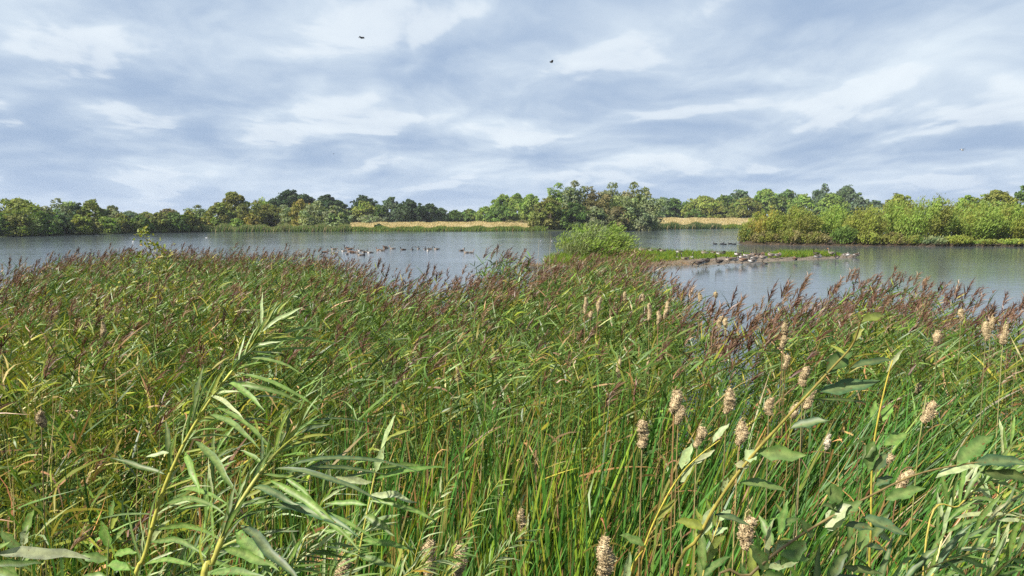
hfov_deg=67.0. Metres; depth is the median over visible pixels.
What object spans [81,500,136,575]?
sallow shoot
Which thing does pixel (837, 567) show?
willow branch
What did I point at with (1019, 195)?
broadleaf tree
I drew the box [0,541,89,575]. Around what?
willow shoot
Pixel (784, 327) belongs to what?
cattail
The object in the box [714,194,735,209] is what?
broadleaf tree
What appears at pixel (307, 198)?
oak tree
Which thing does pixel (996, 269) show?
water
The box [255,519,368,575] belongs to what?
willow shoot
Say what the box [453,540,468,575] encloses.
cattail
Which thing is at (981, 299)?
common reed
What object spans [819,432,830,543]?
cattail
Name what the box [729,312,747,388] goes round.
common reed
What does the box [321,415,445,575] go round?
willow shoot
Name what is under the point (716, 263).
shingle stones
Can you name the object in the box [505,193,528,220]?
broadleaf tree
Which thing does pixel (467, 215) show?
broadleaf tree
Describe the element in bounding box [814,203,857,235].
willow bush
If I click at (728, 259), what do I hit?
goose
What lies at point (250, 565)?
willow shoot
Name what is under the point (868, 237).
bramble
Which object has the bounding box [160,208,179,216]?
broadleaf tree
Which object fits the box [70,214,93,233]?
waterside bush
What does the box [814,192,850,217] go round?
broadleaf tree
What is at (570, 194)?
willow tree
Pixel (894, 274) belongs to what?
common reed
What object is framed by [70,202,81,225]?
broadleaf tree
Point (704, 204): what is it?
broadleaf tree
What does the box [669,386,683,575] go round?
cattail
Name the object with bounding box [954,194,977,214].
broadleaf tree
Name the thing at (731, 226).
shore herbs
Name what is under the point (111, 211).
broadleaf tree
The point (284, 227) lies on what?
reed fringe
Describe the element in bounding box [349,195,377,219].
oak tree
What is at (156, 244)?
sapling
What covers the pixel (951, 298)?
common reed
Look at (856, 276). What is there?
common reed
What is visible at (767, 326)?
common reed
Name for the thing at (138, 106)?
sky
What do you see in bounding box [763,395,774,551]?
cattail
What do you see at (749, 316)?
common reed
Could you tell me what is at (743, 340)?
common reed
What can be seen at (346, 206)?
oak tree
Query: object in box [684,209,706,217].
hedge bush
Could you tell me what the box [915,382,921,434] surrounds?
cattail
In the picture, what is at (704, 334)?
common reed
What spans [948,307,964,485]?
cattail
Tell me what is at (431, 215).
oak tree
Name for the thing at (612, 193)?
willow tree
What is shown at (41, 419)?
cattail
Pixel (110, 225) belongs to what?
waterside bush
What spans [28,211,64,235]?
waterside bush
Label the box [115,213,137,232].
waterside bush
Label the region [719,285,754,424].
common reed
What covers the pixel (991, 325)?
cattail
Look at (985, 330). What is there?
cattail
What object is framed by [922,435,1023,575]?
willow branch
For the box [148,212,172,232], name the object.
waterside bush
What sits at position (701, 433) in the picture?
cattail
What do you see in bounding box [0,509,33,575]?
sallow shoot
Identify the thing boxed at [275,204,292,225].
willow tree
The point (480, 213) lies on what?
broadleaf tree
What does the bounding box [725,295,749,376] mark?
common reed
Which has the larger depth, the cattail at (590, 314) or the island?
the island
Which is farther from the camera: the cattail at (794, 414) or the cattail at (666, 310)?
the cattail at (666, 310)
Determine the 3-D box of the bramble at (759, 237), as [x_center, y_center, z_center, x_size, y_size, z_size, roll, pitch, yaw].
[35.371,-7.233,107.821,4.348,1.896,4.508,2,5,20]
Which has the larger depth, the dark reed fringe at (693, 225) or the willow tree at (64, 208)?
the dark reed fringe at (693, 225)
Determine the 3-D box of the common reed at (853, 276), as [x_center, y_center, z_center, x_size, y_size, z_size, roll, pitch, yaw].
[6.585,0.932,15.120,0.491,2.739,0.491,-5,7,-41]
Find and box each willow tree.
[39,198,75,218]
[183,205,206,221]
[235,200,269,224]
[258,197,271,205]
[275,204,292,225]
[288,199,309,225]
[297,200,327,225]
[542,182,563,227]
[561,180,586,220]
[583,186,612,212]
[597,182,621,223]
[609,191,640,229]
[625,182,649,205]
[637,191,666,230]
[811,183,831,216]
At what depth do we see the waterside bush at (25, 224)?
154.25 m
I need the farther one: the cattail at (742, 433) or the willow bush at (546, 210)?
the willow bush at (546, 210)
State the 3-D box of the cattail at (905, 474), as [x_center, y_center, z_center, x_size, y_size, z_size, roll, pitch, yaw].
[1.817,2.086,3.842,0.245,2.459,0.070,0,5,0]
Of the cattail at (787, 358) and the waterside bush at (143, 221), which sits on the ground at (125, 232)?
the waterside bush at (143, 221)
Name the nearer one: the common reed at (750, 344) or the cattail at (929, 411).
the cattail at (929, 411)
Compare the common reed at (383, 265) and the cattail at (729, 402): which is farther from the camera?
the common reed at (383, 265)
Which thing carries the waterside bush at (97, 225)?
on the ground at (125, 232)
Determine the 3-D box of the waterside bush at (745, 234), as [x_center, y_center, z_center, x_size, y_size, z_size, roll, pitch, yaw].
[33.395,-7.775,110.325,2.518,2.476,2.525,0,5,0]
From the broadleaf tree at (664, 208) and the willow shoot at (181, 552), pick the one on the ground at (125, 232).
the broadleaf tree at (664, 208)
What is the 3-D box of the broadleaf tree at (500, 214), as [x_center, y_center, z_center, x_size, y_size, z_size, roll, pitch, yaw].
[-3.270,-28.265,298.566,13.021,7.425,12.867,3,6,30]
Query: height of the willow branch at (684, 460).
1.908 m
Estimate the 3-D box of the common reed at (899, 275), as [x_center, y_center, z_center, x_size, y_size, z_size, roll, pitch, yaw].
[7.357,0.967,15.120,0.706,2.672,0.328,0,5,4]
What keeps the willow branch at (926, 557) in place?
on the bank
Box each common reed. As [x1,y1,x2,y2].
[6,255,18,290]
[373,263,385,294]
[382,264,395,284]
[418,261,443,285]
[680,287,704,402]
[691,316,712,426]
[695,299,740,384]
[702,336,729,425]
[703,300,727,376]
[706,299,743,385]
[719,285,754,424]
[719,314,762,456]
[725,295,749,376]
[725,303,758,392]
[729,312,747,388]
[729,321,760,436]
[731,334,757,421]
[736,313,746,359]
[739,313,782,454]
[740,314,774,415]
[743,303,797,484]
[752,296,814,448]
[757,307,786,374]
[758,280,779,396]
[771,281,793,393]
[773,276,790,312]
[774,294,805,397]
[793,273,813,321]
[796,277,807,309]
[838,267,854,319]
[847,268,859,294]
[849,269,870,343]
[865,271,902,396]
[881,264,899,289]
[904,272,923,318]
[938,283,967,415]
[949,278,975,332]
[951,286,969,312]
[961,286,987,322]
[970,293,989,345]
[996,289,1013,334]
[1010,292,1023,355]
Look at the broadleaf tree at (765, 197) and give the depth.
389.72 m
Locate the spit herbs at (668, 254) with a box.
[523,247,841,267]
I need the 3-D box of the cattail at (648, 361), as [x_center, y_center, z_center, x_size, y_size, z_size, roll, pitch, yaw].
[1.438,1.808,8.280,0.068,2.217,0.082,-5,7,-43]
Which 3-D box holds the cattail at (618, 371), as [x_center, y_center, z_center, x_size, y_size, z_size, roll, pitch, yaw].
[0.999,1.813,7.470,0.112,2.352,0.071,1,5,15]
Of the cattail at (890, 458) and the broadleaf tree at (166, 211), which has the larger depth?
the broadleaf tree at (166, 211)
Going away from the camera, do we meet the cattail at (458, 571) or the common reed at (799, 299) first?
the cattail at (458, 571)
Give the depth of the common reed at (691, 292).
11.08 m
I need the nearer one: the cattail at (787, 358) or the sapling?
the cattail at (787, 358)
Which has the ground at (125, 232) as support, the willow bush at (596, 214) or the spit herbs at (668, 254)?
the willow bush at (596, 214)
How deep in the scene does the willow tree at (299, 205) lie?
227.79 m
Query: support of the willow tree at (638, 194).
on the ground at (125, 232)
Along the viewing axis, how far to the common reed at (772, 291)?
11.28 m
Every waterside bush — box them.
[0,213,19,235]
[1,209,38,235]
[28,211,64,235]
[51,213,74,233]
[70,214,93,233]
[79,217,102,233]
[98,216,120,233]
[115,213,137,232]
[131,215,154,231]
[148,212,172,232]
[164,211,190,231]
[179,210,206,230]
[228,218,244,227]
[737,225,753,241]
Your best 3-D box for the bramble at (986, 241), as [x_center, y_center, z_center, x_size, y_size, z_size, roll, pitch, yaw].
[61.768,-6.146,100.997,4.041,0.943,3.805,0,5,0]
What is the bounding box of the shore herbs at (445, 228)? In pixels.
[345,225,546,231]
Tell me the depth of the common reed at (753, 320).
8.97 m
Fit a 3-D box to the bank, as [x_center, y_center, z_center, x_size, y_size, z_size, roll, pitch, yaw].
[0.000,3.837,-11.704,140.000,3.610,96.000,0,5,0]
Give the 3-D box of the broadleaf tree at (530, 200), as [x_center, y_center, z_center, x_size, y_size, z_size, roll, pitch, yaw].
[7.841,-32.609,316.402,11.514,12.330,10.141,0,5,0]
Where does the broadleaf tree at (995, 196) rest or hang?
on the island
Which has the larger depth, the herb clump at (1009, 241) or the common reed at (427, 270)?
the herb clump at (1009, 241)
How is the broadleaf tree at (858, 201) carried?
on the ground at (125, 232)
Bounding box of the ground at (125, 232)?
[0,218,871,236]
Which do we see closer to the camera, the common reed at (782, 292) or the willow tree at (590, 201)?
the common reed at (782, 292)
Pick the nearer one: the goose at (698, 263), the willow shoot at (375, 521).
the willow shoot at (375, 521)
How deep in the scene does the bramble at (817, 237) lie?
103.78 m
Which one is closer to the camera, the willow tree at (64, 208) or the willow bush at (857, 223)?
the willow bush at (857, 223)
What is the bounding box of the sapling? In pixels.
[82,225,207,403]
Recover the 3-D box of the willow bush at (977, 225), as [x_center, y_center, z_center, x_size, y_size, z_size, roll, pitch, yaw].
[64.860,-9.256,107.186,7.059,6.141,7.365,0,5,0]
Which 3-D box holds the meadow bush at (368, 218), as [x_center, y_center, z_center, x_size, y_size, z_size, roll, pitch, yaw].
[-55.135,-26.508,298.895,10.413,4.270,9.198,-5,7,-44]
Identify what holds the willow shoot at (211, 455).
on the bank
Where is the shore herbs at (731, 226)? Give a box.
[721,223,754,228]
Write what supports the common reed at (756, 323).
in the water
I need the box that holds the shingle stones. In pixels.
[532,256,850,267]
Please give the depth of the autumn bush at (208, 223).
215.07 m
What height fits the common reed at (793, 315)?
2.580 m
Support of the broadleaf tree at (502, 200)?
on the ground at (125, 232)
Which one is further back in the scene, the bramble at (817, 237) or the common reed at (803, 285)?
the bramble at (817, 237)
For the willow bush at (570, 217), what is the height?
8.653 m
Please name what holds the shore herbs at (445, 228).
on the ground at (125, 232)
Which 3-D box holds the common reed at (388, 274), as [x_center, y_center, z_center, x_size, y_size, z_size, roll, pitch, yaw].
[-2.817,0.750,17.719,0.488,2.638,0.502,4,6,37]
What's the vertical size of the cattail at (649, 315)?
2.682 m
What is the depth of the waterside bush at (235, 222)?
218.44 m
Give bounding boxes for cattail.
[33,406,46,575]
[100,321,110,499]
[334,553,350,575]
[421,535,437,575]
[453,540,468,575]
[516,506,526,574]
[583,297,588,391]
[588,311,592,388]
[594,295,601,391]
[595,532,616,575]
[615,356,621,453]
[622,292,626,398]
[641,294,644,339]
[645,355,650,383]
[647,301,651,407]
[655,301,669,462]
[656,311,661,379]
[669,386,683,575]
[672,405,686,575]
[691,424,707,569]
[696,293,702,401]
[715,314,722,420]
[718,385,735,572]
[720,317,728,451]
[731,417,749,575]
[736,509,759,564]
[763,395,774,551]
[772,334,787,532]
[777,353,790,531]
[778,400,800,571]
[779,321,787,500]
[790,390,816,575]
[794,363,810,569]
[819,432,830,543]
[865,447,894,575]
[886,467,913,575]
[906,395,937,572]
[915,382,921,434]
[928,328,940,496]
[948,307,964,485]
[975,319,989,486]
[984,315,994,431]
[988,322,1008,550]
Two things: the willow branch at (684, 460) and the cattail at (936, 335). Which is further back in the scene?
the cattail at (936, 335)
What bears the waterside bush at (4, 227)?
on the ground at (125, 232)
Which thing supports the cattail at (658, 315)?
in the water
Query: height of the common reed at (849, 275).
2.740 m
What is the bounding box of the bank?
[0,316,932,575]
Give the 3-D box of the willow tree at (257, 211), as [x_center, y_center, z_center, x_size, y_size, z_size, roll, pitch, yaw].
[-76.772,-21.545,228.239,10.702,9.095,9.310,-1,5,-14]
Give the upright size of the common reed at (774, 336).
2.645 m
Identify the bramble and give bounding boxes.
[751,229,780,242]
[773,228,807,242]
[800,231,831,243]
[854,230,882,243]
[879,232,907,243]
[905,234,926,243]
[970,237,999,243]
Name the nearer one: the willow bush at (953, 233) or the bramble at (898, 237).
the bramble at (898, 237)
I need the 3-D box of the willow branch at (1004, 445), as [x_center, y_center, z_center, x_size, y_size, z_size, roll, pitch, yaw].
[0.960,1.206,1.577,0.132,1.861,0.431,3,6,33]
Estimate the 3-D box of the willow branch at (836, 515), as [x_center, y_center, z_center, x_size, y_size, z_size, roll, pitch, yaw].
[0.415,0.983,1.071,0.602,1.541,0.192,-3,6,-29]
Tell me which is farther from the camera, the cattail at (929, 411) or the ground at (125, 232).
the ground at (125, 232)
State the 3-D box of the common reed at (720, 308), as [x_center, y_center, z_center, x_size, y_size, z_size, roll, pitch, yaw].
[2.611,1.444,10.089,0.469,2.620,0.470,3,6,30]
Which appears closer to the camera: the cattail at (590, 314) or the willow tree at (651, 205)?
the cattail at (590, 314)
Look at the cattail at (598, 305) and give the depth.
9.13 m
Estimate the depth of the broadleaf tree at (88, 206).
183.72 m
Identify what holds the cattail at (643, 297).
in the water
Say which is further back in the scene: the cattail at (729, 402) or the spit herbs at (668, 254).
the spit herbs at (668, 254)
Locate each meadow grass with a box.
[350,221,529,227]
[657,217,764,224]
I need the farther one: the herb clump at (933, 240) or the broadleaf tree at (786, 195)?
the broadleaf tree at (786, 195)
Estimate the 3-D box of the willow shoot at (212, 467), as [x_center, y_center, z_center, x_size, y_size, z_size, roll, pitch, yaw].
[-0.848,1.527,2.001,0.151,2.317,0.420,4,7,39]
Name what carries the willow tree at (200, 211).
on the ground at (125, 232)
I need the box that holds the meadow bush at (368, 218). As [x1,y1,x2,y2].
[356,214,383,222]
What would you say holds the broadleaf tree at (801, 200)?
on the ground at (125, 232)
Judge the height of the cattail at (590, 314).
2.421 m
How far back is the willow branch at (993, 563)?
1.31 m
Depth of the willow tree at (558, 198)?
237.16 m
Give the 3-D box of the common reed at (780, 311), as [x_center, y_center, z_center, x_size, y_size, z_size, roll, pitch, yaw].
[3.039,1.495,9.123,0.712,2.693,0.331,-3,6,-31]
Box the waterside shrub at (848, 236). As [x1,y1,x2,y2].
[829,225,859,243]
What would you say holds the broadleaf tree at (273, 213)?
on the ground at (125, 232)
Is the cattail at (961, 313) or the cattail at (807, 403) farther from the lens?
the cattail at (961, 313)
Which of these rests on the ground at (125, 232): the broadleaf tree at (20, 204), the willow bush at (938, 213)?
the broadleaf tree at (20, 204)
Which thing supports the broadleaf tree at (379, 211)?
on the ground at (125, 232)
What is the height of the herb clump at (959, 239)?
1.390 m
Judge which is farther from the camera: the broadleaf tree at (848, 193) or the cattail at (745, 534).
the broadleaf tree at (848, 193)
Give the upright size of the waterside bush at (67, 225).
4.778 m
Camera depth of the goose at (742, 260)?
59.36 m
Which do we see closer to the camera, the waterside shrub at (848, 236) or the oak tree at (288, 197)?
the waterside shrub at (848, 236)
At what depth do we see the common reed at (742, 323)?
11.03 m
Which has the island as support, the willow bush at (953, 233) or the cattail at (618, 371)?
the willow bush at (953, 233)
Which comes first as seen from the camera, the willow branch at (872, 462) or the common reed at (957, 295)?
the willow branch at (872, 462)
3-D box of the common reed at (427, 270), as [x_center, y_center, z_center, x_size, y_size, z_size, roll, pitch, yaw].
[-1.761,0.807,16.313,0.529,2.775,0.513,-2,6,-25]
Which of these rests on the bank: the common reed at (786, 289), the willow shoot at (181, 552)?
the willow shoot at (181, 552)
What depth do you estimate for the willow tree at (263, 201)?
259.91 m
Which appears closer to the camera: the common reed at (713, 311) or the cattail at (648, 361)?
the cattail at (648, 361)
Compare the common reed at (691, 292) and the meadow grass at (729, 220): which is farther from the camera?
the meadow grass at (729, 220)
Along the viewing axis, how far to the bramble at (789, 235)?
104.98 m
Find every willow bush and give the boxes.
[316,205,353,226]
[527,197,568,229]
[556,202,590,230]
[579,206,608,228]
[600,205,632,230]
[623,206,659,230]
[741,206,787,234]
[776,204,824,236]
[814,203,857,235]
[839,205,890,239]
[876,197,913,235]
[895,193,962,237]
[941,198,983,236]
[953,199,1007,239]
[994,202,1023,239]
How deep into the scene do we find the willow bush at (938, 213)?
106.04 m
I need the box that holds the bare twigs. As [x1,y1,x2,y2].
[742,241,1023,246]
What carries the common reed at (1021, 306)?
in the water
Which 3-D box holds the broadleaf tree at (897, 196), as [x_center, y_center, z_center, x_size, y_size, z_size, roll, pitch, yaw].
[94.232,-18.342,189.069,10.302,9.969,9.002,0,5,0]
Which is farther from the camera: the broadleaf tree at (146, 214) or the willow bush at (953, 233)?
the broadleaf tree at (146, 214)
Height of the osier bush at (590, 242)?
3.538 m
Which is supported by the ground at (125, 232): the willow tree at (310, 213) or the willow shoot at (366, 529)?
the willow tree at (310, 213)
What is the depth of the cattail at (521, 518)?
4.15 m
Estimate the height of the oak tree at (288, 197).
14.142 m
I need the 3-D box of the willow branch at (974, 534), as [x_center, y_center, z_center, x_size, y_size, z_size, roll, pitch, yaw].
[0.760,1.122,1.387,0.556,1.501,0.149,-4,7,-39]
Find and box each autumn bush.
[201,217,211,225]
[243,212,260,225]
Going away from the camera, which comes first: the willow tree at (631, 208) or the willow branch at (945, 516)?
the willow branch at (945, 516)
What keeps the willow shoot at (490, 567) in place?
on the bank
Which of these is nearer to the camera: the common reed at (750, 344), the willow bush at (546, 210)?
the common reed at (750, 344)
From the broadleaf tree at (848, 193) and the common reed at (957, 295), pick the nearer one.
the common reed at (957, 295)
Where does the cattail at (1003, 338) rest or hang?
in the water
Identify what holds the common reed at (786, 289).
in the water
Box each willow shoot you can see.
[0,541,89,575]
[99,292,343,575]
[147,519,241,575]
[180,427,242,575]
[191,396,421,575]
[240,456,313,575]
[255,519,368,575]
[281,444,372,575]
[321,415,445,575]
[322,499,397,575]
[373,535,476,575]
[393,471,462,575]
[433,474,511,575]
[471,514,543,575]
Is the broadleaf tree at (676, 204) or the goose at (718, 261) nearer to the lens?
the goose at (718, 261)
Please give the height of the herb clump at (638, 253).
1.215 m
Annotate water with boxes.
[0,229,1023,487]
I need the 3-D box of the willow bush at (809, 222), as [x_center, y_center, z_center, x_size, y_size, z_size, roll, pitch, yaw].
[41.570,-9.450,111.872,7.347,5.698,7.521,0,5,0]
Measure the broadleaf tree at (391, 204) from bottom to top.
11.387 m
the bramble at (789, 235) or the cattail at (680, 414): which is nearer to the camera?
the cattail at (680, 414)
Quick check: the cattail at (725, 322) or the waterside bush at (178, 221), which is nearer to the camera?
the cattail at (725, 322)
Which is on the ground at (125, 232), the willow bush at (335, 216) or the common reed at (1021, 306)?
the willow bush at (335, 216)
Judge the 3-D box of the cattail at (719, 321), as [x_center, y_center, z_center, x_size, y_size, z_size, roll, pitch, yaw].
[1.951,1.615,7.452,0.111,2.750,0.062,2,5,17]
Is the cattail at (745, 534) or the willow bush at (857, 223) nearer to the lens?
the cattail at (745, 534)
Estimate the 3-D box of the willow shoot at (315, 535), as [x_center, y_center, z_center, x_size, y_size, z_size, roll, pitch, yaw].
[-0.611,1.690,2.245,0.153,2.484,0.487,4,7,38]
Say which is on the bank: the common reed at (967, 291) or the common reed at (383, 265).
the common reed at (967, 291)
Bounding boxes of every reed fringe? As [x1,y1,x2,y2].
[193,222,351,231]
[657,221,721,228]
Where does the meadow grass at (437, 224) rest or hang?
on the ground at (125, 232)
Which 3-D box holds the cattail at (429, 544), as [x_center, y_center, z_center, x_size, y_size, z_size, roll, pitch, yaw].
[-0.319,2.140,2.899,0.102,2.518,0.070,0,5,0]
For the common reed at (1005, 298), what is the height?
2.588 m
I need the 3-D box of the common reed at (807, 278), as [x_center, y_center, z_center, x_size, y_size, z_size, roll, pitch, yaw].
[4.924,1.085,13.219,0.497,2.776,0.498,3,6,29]
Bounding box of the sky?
[0,0,1023,218]
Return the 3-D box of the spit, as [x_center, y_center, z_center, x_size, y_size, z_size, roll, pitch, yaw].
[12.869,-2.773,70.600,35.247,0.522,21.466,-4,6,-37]
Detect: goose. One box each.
[692,261,703,266]
[715,255,723,265]
[725,257,733,263]
[739,257,747,262]
[748,258,756,262]
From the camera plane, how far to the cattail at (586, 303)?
9.14 m
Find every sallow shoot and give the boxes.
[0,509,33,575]
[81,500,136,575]
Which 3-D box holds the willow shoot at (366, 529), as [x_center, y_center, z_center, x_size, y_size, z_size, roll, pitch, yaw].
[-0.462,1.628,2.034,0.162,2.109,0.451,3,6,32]
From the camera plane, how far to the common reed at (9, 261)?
19.62 m
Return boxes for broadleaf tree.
[0,197,55,219]
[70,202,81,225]
[76,198,107,225]
[97,205,121,219]
[122,211,138,220]
[139,211,152,218]
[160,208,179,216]
[202,202,235,226]
[249,203,283,226]
[349,201,377,222]
[375,204,386,221]
[379,196,398,222]
[438,207,449,221]
[448,210,462,221]
[461,208,475,221]
[472,206,490,220]
[483,206,520,221]
[489,194,509,209]
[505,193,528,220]
[517,193,538,221]
[656,197,674,217]
[662,197,683,217]
[680,195,723,217]
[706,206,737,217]
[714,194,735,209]
[728,189,748,217]
[728,196,766,217]
[752,188,786,217]
[774,189,799,215]
[786,193,815,217]
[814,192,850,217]
[836,184,862,213]
[848,196,871,217]
[864,200,883,216]
[880,193,918,232]
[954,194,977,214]
[969,189,1020,226]
[1010,185,1023,210]
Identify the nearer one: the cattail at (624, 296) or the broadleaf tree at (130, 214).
the cattail at (624, 296)
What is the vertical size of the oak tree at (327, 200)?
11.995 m
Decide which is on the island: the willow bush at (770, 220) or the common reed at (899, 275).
the willow bush at (770, 220)
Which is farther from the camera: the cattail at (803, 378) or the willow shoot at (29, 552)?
the cattail at (803, 378)
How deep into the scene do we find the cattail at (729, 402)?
3.69 m
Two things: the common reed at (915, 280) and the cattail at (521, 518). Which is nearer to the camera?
the cattail at (521, 518)
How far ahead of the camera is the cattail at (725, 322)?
8.13 m
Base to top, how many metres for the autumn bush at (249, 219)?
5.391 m
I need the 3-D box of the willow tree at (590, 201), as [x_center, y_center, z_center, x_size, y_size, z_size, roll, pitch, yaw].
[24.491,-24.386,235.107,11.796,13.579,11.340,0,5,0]
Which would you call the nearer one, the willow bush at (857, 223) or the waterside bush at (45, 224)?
the willow bush at (857, 223)
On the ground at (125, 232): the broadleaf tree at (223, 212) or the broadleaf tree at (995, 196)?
the broadleaf tree at (223, 212)
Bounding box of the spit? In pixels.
[547,254,855,268]
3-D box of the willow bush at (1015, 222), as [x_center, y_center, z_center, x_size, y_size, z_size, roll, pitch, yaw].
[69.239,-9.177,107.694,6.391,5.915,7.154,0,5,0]
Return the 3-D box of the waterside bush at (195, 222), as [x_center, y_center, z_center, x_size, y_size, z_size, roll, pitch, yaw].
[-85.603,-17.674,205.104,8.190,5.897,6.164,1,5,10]
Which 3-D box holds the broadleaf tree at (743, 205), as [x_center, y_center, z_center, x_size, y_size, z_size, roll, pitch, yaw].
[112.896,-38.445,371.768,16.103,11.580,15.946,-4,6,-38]
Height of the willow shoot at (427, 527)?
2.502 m
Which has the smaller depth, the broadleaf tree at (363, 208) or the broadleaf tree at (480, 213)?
the broadleaf tree at (363, 208)
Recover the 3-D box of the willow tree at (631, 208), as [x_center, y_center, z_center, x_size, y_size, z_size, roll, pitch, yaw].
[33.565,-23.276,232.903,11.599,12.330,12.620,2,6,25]
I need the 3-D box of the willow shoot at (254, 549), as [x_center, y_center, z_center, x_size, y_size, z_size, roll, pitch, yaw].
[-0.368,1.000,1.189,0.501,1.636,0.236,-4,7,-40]
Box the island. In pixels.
[739,239,1023,246]
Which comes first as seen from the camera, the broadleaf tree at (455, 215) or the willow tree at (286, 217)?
the willow tree at (286, 217)
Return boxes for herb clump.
[610,247,640,256]
[920,235,948,243]
[945,234,975,243]
[998,238,1023,244]
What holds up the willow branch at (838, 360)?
on the bank
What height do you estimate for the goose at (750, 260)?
0.381 m
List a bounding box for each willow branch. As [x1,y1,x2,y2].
[620,423,729,575]
[674,312,884,575]
[677,498,731,575]
[718,435,1023,575]
[724,500,798,575]
[800,513,890,575]
[850,350,907,575]
[878,521,1007,575]
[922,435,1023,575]
[924,483,1023,575]
[926,438,995,575]
[969,414,1023,575]
[976,517,1023,575]
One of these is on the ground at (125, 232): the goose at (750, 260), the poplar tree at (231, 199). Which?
the poplar tree at (231, 199)
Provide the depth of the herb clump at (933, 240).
100.85 m
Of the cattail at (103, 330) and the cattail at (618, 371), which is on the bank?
the cattail at (103, 330)
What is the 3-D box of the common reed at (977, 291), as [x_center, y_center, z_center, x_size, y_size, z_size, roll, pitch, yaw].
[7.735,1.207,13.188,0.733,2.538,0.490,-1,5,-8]
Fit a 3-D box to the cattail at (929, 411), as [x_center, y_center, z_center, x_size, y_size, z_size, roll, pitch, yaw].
[1.748,1.904,3.475,0.226,2.887,0.064,-1,5,-14]
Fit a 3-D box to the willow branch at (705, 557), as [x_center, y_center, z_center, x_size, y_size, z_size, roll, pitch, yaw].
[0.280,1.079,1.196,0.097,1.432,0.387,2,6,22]
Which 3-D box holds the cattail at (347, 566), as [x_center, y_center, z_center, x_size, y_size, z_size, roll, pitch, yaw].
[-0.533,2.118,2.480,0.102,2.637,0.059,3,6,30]
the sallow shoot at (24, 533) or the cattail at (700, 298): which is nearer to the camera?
the sallow shoot at (24, 533)
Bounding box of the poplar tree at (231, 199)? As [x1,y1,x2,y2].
[218,191,249,218]
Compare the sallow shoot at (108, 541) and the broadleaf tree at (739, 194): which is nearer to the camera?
the sallow shoot at (108, 541)
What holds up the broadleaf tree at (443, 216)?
on the ground at (125, 232)
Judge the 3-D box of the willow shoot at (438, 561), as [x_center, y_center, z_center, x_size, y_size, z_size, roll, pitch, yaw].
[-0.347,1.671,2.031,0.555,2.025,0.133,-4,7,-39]
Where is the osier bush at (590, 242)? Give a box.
[551,220,639,256]
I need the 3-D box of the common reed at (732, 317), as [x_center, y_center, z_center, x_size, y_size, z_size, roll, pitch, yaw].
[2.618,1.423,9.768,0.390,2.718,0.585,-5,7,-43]
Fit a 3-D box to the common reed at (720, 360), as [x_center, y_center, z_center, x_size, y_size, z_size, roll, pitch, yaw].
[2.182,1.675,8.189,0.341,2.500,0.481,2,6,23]
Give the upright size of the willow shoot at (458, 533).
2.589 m
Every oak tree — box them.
[266,189,310,220]
[300,193,315,203]
[310,194,345,209]
[338,201,350,214]
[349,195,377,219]
[394,199,425,221]
[422,203,439,222]
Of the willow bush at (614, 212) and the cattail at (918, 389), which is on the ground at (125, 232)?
the willow bush at (614, 212)
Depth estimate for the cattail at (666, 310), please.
9.14 m
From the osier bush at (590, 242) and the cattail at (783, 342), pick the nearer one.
the cattail at (783, 342)
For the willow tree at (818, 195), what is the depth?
401.36 m
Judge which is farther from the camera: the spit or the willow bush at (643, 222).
the willow bush at (643, 222)
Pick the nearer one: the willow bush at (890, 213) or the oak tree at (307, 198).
the willow bush at (890, 213)
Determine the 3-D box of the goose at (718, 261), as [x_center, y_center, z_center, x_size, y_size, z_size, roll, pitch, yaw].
[15.407,-2.060,57.539,0.844,0.806,0.386,-2,5,-20]
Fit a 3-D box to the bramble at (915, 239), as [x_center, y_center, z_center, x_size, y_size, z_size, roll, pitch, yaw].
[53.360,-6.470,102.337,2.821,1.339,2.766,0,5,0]
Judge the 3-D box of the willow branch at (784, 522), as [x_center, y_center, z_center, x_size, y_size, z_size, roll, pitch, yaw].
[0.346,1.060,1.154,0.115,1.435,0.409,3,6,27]
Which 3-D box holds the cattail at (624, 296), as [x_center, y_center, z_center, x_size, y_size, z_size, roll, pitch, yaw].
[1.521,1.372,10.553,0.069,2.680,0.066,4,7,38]
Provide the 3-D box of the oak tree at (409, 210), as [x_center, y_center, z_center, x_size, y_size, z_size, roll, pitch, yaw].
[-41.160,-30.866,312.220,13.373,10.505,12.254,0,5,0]

